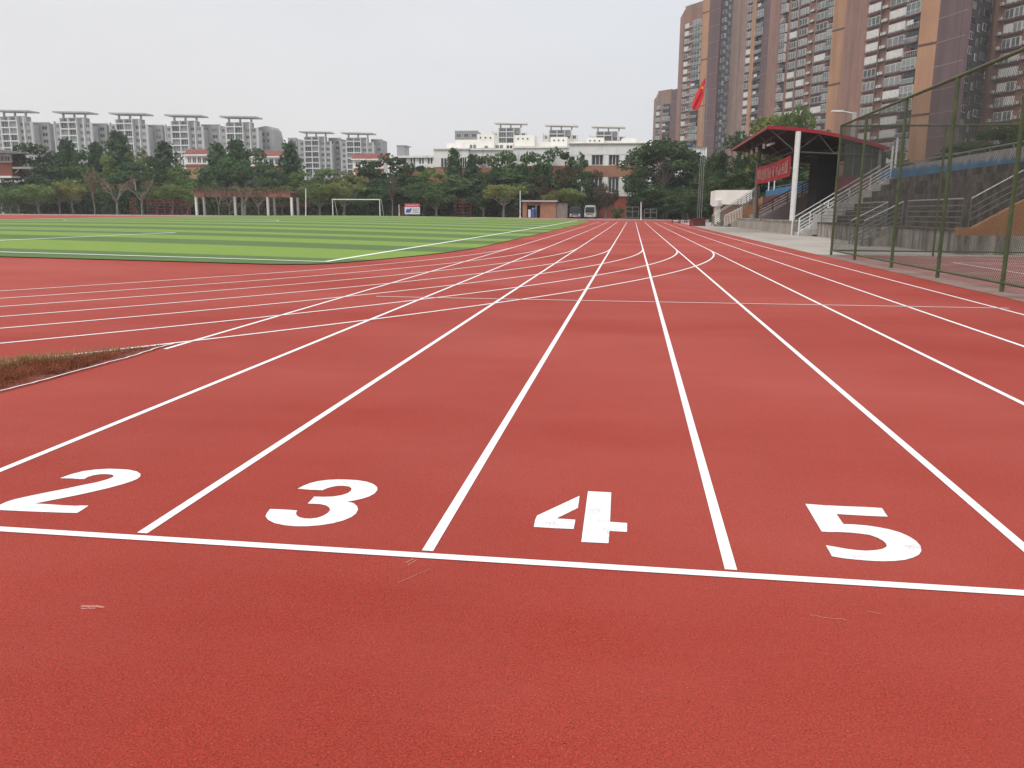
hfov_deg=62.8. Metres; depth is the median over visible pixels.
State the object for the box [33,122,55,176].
apartment block
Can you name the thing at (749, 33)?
window
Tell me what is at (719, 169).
broadleaf tree
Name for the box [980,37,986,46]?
recess window
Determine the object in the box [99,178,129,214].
bare tree
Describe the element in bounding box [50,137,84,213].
conifer tree
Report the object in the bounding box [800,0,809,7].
window
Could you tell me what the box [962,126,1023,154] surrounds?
broadleaf tree
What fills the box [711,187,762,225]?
stair flight
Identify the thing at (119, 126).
window
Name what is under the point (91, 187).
young tree
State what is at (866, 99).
window
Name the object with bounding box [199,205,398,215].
boundary wall
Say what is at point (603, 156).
school building
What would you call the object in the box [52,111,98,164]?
apartment block
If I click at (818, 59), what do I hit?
window
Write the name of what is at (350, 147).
apartment block
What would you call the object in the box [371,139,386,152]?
apartment block
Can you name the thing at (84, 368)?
bed edge strip
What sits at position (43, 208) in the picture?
hedge
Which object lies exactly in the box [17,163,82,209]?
broadleaf tree
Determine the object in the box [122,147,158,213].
broadleaf tree
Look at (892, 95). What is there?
window
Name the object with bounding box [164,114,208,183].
apartment block
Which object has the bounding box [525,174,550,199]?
broadleaf tree
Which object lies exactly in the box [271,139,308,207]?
conifer tree
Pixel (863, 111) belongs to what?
window
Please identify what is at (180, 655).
running track
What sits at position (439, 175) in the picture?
broadleaf tree
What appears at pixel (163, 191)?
pollarded tree
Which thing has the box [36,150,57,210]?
broadleaf tree
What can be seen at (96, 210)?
boundary wall
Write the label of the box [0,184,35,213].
pollarded tree
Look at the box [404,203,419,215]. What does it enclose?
poster board
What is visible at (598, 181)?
window
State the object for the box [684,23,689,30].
window
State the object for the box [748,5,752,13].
window
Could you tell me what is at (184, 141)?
window
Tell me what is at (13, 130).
window
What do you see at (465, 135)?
apartment block
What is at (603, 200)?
pollarded tree
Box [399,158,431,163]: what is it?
ribbon window
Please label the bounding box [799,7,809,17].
window
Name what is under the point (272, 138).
apartment block
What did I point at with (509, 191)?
pollarded tree
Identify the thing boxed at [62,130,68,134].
window
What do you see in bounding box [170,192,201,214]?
pollarded tree
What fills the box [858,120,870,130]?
window
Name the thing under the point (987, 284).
red court floor
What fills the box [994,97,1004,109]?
window
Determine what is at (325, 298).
bend lines
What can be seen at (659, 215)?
boundary wall
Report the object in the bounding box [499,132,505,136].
window
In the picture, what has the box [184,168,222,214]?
broadleaf tree
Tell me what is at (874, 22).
window
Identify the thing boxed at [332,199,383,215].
football goal
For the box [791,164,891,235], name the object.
stair flight
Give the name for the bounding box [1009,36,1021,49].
window
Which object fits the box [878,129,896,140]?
window
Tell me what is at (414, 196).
broadleaf tree
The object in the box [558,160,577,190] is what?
broadleaf tree
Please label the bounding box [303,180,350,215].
broadleaf tree
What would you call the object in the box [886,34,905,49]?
window
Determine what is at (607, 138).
window
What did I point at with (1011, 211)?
chain link fence
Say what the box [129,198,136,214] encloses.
railing
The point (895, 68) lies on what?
window
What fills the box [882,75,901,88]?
window
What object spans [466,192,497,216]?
pollarded tree
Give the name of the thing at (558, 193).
pollarded tree
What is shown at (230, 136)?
window
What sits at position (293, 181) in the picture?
broadleaf tree
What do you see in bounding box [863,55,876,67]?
window
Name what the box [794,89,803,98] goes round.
window
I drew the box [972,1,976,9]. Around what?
recess window
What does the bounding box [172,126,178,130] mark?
window
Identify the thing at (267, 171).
broadleaf tree
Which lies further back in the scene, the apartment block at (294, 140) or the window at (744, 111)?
the apartment block at (294, 140)
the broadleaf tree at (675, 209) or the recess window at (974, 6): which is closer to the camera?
the broadleaf tree at (675, 209)
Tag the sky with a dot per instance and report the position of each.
(415, 74)
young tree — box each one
[82,164,99,213]
[387,177,397,215]
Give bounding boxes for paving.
[13,213,1021,301]
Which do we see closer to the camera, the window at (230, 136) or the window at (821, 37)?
the window at (821, 37)
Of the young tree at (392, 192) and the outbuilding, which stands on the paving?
the young tree at (392, 192)
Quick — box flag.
[691,78,705,109]
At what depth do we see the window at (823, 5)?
245.46 m
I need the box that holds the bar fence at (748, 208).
[743,203,760,217]
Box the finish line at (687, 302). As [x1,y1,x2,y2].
[376,296,983,307]
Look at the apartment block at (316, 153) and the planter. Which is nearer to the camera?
the planter
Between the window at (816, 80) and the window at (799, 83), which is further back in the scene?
the window at (799, 83)
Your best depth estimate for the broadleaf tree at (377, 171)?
181.33 m
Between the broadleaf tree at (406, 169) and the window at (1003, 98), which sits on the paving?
the broadleaf tree at (406, 169)
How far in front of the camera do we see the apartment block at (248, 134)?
385.02 m
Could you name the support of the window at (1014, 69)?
in the apartment tower at (1006, 36)
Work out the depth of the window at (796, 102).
259.26 m
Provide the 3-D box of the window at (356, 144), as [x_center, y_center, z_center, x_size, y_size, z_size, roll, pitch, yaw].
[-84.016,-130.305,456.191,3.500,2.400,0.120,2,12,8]
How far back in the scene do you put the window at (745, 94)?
306.38 m
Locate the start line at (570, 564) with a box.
[0,526,1023,595]
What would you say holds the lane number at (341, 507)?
on the running track
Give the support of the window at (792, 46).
in the apartment tower at (805, 51)
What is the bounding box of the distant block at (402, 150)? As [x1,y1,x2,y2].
[396,145,410,212]
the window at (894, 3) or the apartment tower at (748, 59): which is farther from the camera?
the apartment tower at (748, 59)
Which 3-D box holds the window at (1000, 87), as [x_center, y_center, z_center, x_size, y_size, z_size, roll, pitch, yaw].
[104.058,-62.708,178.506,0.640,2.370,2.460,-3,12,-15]
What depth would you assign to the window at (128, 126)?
383.25 m
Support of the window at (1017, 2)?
in the apartment tower at (1006, 36)
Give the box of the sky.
[0,0,702,184]
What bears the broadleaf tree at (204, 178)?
on the paving
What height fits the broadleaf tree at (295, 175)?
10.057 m
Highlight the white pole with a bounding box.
[640,202,641,219]
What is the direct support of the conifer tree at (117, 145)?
on the paving
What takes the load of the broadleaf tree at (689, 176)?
on the paving
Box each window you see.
[2,122,7,126]
[3,128,8,133]
[3,135,9,139]
[4,142,10,146]
[10,121,15,126]
[11,128,16,133]
[61,123,67,127]
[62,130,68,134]
[69,123,75,127]
[70,130,76,134]
[71,136,76,141]
[117,124,123,129]
[125,124,131,129]
[126,131,131,135]
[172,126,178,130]
[173,133,179,137]
[173,139,179,144]
[174,146,180,150]
[181,126,186,130]
[181,133,187,137]
[182,139,187,144]
[182,146,188,150]
[227,127,233,132]
[228,134,233,139]
[235,127,241,132]
[236,134,242,138]
[306,163,311,167]
[313,163,318,167]
[347,142,352,146]
[354,142,359,146]
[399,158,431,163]
[441,158,447,166]
[461,157,466,167]
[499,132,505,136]
[499,138,505,142]
[507,132,512,136]
[507,138,512,142]
[592,155,602,164]
[592,178,601,187]
[604,136,610,140]
[608,178,618,192]
[609,155,618,164]
[682,69,687,75]
[682,84,686,90]
[682,92,686,97]
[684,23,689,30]
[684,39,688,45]
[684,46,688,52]
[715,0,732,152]
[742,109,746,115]
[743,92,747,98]
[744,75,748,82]
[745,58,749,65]
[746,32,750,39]
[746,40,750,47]
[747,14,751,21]
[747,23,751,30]
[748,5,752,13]
[784,101,791,110]
[785,82,793,90]
[785,91,792,100]
[786,72,793,80]
[787,51,795,60]
[787,61,794,70]
[788,41,795,50]
[789,21,797,30]
[789,31,796,40]
[790,11,798,20]
[791,0,798,10]
[793,99,802,108]
[794,79,803,88]
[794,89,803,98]
[795,69,804,78]
[796,59,805,68]
[797,38,806,48]
[797,48,806,58]
[798,28,807,37]
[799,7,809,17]
[799,17,808,27]
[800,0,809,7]
[808,116,820,125]
[810,85,823,95]
[810,96,820,105]
[810,106,820,115]
[811,75,822,84]
[812,64,824,74]
[813,53,825,64]
[814,32,826,43]
[814,43,824,53]
[815,21,828,32]
[816,10,827,22]
[817,0,828,11]
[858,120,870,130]
[860,94,872,105]
[860,107,871,118]
[861,81,873,93]
[862,68,875,80]
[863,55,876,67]
[864,42,877,54]
[865,29,878,42]
[866,15,879,29]
[867,2,880,16]
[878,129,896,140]
[880,103,897,114]
[880,116,897,127]
[881,89,898,102]
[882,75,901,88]
[883,62,900,75]
[885,48,903,62]
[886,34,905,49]
[887,21,906,35]
[888,7,906,22]
[890,0,908,8]
[966,61,970,68]
[967,46,971,54]
[969,31,973,39]
[971,16,974,24]
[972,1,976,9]
[979,52,984,60]
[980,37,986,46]
[982,23,988,31]
[984,8,989,17]
[991,112,1002,123]
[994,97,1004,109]
[995,83,1005,95]
[997,68,1007,80]
[998,53,1009,66]
[1000,38,1011,51]
[1001,23,1013,36]
[1001,111,1012,122]
[1003,8,1014,22]
[1003,96,1014,108]
[1004,81,1016,93]
[1005,0,1015,7]
[1006,66,1017,79]
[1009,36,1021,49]
[1009,53,1019,64]
[1011,21,1023,34]
[1013,5,1023,19]
[1015,0,1023,4]
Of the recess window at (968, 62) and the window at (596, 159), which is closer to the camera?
the window at (596, 159)
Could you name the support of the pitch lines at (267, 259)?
on the turf pitch
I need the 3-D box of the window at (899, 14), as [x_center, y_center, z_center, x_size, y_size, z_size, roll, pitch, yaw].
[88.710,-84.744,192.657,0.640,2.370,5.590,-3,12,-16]
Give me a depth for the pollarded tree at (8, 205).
181.69 m
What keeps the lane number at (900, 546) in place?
on the running track
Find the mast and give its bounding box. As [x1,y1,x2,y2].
[894,137,898,166]
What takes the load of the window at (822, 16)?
in the apartment tower at (805, 51)
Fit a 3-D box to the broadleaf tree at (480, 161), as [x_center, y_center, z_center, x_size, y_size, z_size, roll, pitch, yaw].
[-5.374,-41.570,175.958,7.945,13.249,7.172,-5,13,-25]
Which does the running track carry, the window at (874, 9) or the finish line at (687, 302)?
the finish line at (687, 302)
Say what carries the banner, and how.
hanging from the canopied platform
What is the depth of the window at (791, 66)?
261.16 m
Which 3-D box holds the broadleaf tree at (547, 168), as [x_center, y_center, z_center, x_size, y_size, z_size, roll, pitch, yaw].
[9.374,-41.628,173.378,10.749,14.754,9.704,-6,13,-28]
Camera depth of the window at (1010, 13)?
175.42 m
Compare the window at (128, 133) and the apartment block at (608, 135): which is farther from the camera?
the apartment block at (608, 135)
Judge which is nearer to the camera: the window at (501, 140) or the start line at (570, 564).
the start line at (570, 564)
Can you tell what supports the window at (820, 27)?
in the apartment tower at (805, 51)
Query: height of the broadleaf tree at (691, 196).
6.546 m
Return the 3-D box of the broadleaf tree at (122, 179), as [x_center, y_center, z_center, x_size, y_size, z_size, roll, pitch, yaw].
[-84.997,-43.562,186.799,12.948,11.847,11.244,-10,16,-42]
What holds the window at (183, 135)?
in the apartment block at (184, 136)
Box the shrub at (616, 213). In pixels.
[610,207,624,218]
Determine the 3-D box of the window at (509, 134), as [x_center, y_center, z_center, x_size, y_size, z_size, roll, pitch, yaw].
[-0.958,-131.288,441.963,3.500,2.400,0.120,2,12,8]
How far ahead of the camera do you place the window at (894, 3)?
192.41 m
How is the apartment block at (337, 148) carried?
on the ground
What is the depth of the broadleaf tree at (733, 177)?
118.21 m
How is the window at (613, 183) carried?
in the school building at (603, 156)
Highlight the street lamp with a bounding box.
[831,110,856,136]
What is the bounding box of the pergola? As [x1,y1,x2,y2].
[192,184,299,215]
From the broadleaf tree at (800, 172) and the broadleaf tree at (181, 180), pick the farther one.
the broadleaf tree at (181, 180)
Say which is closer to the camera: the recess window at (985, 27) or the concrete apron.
the concrete apron
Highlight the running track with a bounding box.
[0,215,1023,767]
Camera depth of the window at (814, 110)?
251.28 m
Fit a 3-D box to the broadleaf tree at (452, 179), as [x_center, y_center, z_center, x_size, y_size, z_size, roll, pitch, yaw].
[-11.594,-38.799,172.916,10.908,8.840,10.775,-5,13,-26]
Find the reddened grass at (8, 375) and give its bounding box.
[0,344,161,387]
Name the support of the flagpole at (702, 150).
in the planter
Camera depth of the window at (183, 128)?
383.91 m
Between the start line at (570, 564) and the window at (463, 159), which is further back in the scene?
the window at (463, 159)
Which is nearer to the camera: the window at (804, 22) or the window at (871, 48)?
the window at (871, 48)
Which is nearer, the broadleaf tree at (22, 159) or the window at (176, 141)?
the broadleaf tree at (22, 159)
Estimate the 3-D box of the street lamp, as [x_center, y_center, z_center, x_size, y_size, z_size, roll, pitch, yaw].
[25.361,-18.024,64.562,2.100,5.786,0.506,-1,12,-7]
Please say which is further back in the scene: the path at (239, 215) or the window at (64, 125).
the window at (64, 125)
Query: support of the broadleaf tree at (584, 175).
on the paving
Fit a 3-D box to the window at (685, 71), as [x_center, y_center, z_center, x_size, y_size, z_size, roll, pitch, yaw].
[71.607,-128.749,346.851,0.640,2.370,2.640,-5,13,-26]
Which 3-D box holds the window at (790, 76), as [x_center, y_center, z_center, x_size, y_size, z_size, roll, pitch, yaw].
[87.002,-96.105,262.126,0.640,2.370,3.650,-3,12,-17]
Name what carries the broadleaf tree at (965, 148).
on the terrain
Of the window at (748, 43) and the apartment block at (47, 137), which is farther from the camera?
the apartment block at (47, 137)
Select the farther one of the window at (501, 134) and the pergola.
the window at (501, 134)
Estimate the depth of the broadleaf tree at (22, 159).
192.81 m
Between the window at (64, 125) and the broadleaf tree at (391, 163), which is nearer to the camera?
the broadleaf tree at (391, 163)
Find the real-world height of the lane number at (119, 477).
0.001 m
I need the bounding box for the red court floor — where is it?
[839,255,1023,293]
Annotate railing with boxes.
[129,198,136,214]
[146,199,190,214]
[455,199,470,216]
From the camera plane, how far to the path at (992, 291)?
17.70 m
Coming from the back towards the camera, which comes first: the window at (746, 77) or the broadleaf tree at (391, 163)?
the window at (746, 77)
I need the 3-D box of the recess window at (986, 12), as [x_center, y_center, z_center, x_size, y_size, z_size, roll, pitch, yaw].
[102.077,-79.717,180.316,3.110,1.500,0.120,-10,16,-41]
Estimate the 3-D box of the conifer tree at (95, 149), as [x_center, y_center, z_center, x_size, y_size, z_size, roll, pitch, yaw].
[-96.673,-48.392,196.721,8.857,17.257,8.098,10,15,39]
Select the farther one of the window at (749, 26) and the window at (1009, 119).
the window at (749, 26)
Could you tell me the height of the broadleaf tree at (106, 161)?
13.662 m
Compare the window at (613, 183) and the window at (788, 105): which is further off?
the window at (788, 105)
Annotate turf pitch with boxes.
[0,216,589,263]
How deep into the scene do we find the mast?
52.81 m
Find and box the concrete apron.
[695,225,1023,256]
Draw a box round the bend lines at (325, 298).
[0,247,714,355]
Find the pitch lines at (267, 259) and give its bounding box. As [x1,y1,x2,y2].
[16,216,577,261]
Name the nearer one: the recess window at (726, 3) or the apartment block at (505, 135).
the recess window at (726, 3)
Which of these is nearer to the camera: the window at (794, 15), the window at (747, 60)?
the window at (794, 15)
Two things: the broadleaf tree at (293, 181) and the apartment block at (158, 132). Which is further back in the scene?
the apartment block at (158, 132)
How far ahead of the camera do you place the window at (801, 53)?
256.11 m
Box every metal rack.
[625,207,638,219]
[644,209,656,219]
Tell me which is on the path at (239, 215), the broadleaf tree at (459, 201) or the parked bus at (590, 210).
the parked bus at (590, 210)
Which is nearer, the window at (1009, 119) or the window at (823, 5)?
the window at (1009, 119)
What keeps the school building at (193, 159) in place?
on the ground
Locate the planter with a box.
[693,218,705,225]
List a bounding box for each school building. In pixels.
[182,149,214,188]
[249,151,283,187]
[351,153,389,182]
[395,155,433,215]
[433,134,537,185]
[513,137,648,218]
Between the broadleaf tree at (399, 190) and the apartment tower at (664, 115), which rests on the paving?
the broadleaf tree at (399, 190)
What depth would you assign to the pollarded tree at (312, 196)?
169.86 m
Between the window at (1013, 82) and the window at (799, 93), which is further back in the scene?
the window at (799, 93)
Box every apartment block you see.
[0,110,42,183]
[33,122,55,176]
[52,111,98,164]
[92,123,110,154]
[108,112,154,201]
[148,125,164,155]
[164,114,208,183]
[201,124,223,146]
[219,116,262,153]
[258,126,282,150]
[288,138,302,170]
[298,131,334,181]
[328,138,345,178]
[340,132,375,180]
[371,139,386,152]
[455,130,480,139]
[492,122,527,142]
[543,124,578,141]
[590,126,624,140]
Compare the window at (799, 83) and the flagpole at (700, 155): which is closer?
the flagpole at (700, 155)
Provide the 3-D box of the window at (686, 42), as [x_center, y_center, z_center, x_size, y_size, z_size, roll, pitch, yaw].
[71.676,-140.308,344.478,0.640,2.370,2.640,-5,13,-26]
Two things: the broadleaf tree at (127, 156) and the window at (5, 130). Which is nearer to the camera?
the broadleaf tree at (127, 156)
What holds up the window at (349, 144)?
in the apartment block at (350, 147)
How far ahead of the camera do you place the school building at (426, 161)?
184.78 m
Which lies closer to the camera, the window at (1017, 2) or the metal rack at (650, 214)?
the metal rack at (650, 214)
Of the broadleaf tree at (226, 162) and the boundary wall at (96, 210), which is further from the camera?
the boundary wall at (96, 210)
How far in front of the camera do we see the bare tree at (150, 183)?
174.89 m
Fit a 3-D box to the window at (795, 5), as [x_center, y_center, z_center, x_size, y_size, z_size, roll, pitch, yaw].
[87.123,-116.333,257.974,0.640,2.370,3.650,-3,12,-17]
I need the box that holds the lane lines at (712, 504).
[0,222,1023,569]
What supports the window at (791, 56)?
in the apartment tower at (805, 51)
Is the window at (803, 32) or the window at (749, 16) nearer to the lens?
the window at (803, 32)
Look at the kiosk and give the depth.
160.31 m
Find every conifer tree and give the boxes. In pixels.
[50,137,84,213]
[83,141,107,212]
[98,129,140,211]
[148,140,185,210]
[200,140,229,212]
[221,138,262,214]
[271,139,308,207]
[443,147,464,194]
[460,154,482,193]
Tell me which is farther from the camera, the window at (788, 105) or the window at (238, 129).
the window at (238, 129)
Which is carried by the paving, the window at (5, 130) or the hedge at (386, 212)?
the hedge at (386, 212)
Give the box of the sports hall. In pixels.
[0,149,33,213]
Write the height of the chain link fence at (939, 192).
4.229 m
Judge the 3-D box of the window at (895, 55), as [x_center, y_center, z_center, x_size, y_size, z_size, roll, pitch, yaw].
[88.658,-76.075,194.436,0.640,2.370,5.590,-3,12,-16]
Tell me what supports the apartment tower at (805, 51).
on the ground
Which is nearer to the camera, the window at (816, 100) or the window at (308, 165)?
the window at (816, 100)
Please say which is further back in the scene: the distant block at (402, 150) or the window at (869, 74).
the distant block at (402, 150)
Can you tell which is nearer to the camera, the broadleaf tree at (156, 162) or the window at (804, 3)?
the broadleaf tree at (156, 162)
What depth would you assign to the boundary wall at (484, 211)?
174.71 m
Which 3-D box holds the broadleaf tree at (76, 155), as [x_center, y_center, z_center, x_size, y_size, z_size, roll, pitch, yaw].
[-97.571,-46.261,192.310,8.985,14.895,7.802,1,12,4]
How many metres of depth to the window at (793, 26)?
258.94 m
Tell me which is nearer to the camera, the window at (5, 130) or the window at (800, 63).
the window at (800, 63)
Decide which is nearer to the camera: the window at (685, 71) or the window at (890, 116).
the window at (890, 116)
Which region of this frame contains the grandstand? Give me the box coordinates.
[817,162,1023,254]
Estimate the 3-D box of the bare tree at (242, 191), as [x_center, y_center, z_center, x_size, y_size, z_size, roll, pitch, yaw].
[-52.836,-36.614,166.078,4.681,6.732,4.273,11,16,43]
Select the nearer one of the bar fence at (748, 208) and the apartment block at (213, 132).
the bar fence at (748, 208)
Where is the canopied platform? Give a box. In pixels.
[732,126,888,234]
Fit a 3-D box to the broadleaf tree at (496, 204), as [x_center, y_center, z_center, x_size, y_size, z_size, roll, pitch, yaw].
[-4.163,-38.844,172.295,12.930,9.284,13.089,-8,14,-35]
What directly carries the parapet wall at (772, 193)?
on the canopied platform
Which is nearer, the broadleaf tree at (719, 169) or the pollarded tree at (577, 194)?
the broadleaf tree at (719, 169)
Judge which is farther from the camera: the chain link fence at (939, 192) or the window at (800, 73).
the window at (800, 73)
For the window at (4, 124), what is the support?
in the apartment block at (15, 130)
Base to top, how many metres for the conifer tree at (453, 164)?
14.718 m
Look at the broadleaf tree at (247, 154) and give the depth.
184.67 m
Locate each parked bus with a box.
[568,206,582,218]
[583,205,596,218]
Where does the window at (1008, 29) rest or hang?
in the apartment tower at (1006, 36)
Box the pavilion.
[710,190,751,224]
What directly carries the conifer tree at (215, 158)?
on the paving
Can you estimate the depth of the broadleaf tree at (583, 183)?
165.26 m
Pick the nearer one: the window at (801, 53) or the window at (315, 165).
the window at (801, 53)
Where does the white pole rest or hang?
on the path at (239, 215)
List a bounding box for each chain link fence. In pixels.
[830,47,1023,291]
[834,124,1023,255]
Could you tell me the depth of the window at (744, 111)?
307.58 m
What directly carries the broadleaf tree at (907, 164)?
on the terrain
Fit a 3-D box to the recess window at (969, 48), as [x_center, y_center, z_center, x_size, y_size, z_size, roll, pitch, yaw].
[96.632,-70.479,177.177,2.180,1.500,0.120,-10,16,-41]
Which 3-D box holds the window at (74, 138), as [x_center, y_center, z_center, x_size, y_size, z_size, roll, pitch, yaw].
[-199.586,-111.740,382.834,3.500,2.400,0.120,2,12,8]
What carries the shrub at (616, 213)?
on the path at (239, 215)
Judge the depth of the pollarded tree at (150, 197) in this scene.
177.89 m
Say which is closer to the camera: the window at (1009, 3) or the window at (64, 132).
the window at (1009, 3)
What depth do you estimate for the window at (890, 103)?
196.94 m
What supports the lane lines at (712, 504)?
on the running track
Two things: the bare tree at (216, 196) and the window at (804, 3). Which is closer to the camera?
the bare tree at (216, 196)
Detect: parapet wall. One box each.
[764,174,876,206]
[880,142,1023,180]
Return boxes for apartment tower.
[651,89,676,184]
[674,0,732,176]
[725,0,770,173]
[763,0,846,159]
[836,0,993,174]
[977,0,1023,143]
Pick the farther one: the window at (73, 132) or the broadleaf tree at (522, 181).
the window at (73, 132)
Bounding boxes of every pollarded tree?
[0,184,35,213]
[0,198,26,213]
[8,184,60,213]
[48,180,86,213]
[139,187,169,214]
[151,183,191,214]
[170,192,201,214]
[269,197,295,215]
[295,182,341,215]
[322,181,365,215]
[417,190,455,215]
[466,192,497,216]
[483,184,527,216]
[540,190,573,204]
[548,188,586,214]
[593,186,619,218]
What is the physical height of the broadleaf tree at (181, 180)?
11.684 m
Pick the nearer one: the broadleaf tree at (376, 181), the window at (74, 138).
the broadleaf tree at (376, 181)
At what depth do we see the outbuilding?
185.46 m
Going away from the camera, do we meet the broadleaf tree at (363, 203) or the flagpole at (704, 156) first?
the flagpole at (704, 156)
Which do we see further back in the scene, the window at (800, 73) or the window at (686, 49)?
the window at (686, 49)
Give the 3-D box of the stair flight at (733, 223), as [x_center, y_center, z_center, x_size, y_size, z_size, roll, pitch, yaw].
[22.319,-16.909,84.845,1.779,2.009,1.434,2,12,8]
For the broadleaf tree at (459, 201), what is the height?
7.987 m
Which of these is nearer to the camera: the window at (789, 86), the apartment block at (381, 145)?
the window at (789, 86)
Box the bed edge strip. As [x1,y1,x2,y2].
[0,343,173,390]
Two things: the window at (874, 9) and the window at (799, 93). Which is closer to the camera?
the window at (874, 9)
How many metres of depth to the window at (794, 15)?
258.31 m
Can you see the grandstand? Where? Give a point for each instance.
(824, 229)
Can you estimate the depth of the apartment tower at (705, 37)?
336.34 m
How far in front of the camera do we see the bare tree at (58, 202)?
178.73 m
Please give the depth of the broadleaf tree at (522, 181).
171.68 m
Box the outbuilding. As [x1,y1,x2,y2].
[675,146,706,174]
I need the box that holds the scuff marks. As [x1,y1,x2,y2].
[81,558,880,619]
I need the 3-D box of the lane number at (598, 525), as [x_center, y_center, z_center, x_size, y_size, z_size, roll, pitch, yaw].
[0.324,0.602,3.879,0.414,0.001,0.666,2,12,8]
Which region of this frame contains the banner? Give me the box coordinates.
[756,155,790,183]
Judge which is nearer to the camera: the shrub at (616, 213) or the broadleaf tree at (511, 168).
the shrub at (616, 213)
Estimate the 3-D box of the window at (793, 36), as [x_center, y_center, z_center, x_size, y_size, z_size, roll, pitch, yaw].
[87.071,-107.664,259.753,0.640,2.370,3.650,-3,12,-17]
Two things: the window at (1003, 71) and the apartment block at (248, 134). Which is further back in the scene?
the apartment block at (248, 134)
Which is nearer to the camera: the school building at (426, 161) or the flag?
the flag
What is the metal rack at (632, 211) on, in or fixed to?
on the path at (239, 215)
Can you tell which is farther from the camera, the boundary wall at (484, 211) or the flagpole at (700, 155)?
the boundary wall at (484, 211)
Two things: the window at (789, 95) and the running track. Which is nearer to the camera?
the running track
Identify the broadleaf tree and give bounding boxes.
[0,142,48,213]
[1,154,31,212]
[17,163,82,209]
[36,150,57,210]
[47,164,102,213]
[65,148,101,213]
[95,154,124,211]
[103,160,147,214]
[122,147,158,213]
[133,156,167,190]
[157,162,193,214]
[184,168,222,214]
[190,166,231,212]
[217,156,254,209]
[229,157,272,210]
[232,147,275,208]
[246,164,287,215]
[254,167,293,214]
[278,178,312,209]
[282,170,319,214]
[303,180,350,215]
[311,168,340,215]
[330,170,368,212]
[346,166,387,202]
[347,185,385,215]
[353,177,401,215]
[355,153,412,213]
[388,162,434,215]
[395,176,433,215]
[402,181,440,215]
[412,167,448,215]
[431,174,477,216]
[441,179,483,214]
[457,172,524,216]
[467,154,502,191]
[486,150,525,194]
[503,173,538,216]
[514,151,550,197]
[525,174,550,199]
[527,146,579,194]
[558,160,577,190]
[563,151,593,217]
[571,180,597,217]
[586,169,607,217]
[615,136,709,218]
[622,167,660,218]
[631,187,686,218]
[658,154,713,218]
[659,185,710,218]
[675,180,724,221]
[692,153,735,218]
[699,169,753,206]
[711,130,751,186]
[739,159,790,197]
[742,111,781,184]
[749,164,808,198]
[771,104,830,184]
[884,151,913,168]
[930,141,994,161]
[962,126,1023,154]
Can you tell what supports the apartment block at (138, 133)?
on the ground
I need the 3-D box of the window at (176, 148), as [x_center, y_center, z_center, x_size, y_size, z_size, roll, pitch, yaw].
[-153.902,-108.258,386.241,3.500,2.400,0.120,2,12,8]
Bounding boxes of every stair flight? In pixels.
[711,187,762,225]
[723,207,741,226]
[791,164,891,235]
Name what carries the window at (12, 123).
in the apartment block at (15, 130)
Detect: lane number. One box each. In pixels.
[0,469,140,512]
[266,479,376,525]
[534,491,626,542]
[806,504,920,560]
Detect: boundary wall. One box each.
[0,202,193,214]
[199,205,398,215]
[438,202,522,216]
[629,203,705,218]
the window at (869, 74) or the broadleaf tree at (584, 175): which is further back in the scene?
the window at (869, 74)
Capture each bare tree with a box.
[46,187,70,213]
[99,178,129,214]
[122,174,157,214]
[208,189,224,214]
[222,192,233,215]
[232,182,255,215]
[251,192,264,215]
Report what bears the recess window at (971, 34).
in the apartment tower at (895, 50)
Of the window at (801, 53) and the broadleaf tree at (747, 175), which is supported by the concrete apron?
the broadleaf tree at (747, 175)
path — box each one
[0,214,670,220]
[821,255,1023,301]
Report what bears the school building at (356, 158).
on the ground
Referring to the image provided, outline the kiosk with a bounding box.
[522,200,568,217]
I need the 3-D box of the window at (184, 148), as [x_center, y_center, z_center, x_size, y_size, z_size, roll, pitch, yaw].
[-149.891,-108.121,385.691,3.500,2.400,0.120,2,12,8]
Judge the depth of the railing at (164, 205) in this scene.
172.82 m
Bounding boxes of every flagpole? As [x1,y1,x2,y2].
[697,84,704,217]
[699,73,706,217]
[701,88,707,217]
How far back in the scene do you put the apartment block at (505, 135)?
442.18 m
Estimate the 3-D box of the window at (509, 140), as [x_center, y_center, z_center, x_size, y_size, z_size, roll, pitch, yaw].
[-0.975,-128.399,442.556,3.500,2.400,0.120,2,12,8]
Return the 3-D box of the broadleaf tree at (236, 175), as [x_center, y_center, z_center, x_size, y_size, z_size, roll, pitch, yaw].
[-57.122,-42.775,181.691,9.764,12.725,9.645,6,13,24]
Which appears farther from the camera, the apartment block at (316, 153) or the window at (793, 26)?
the apartment block at (316, 153)
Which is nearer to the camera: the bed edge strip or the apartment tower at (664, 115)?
the bed edge strip
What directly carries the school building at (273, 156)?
on the ground
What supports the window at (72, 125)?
in the apartment block at (81, 133)
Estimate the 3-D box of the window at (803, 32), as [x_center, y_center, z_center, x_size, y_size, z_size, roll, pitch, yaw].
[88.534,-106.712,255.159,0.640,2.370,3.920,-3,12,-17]
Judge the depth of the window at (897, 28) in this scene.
192.95 m
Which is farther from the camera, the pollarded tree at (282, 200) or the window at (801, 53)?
the window at (801, 53)
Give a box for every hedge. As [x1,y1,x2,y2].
[0,184,128,214]
[125,184,194,214]
[194,197,304,215]
[299,181,390,215]
[420,183,522,217]
[625,184,708,218]
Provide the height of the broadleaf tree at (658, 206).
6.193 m
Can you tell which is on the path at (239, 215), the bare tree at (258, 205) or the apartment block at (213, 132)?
the bare tree at (258, 205)
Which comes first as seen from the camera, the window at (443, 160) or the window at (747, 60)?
the window at (443, 160)
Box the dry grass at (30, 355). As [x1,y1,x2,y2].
[0,344,144,369]
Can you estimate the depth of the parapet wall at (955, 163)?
40.13 m
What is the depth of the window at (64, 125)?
382.13 m
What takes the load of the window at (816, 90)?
in the apartment tower at (805, 51)

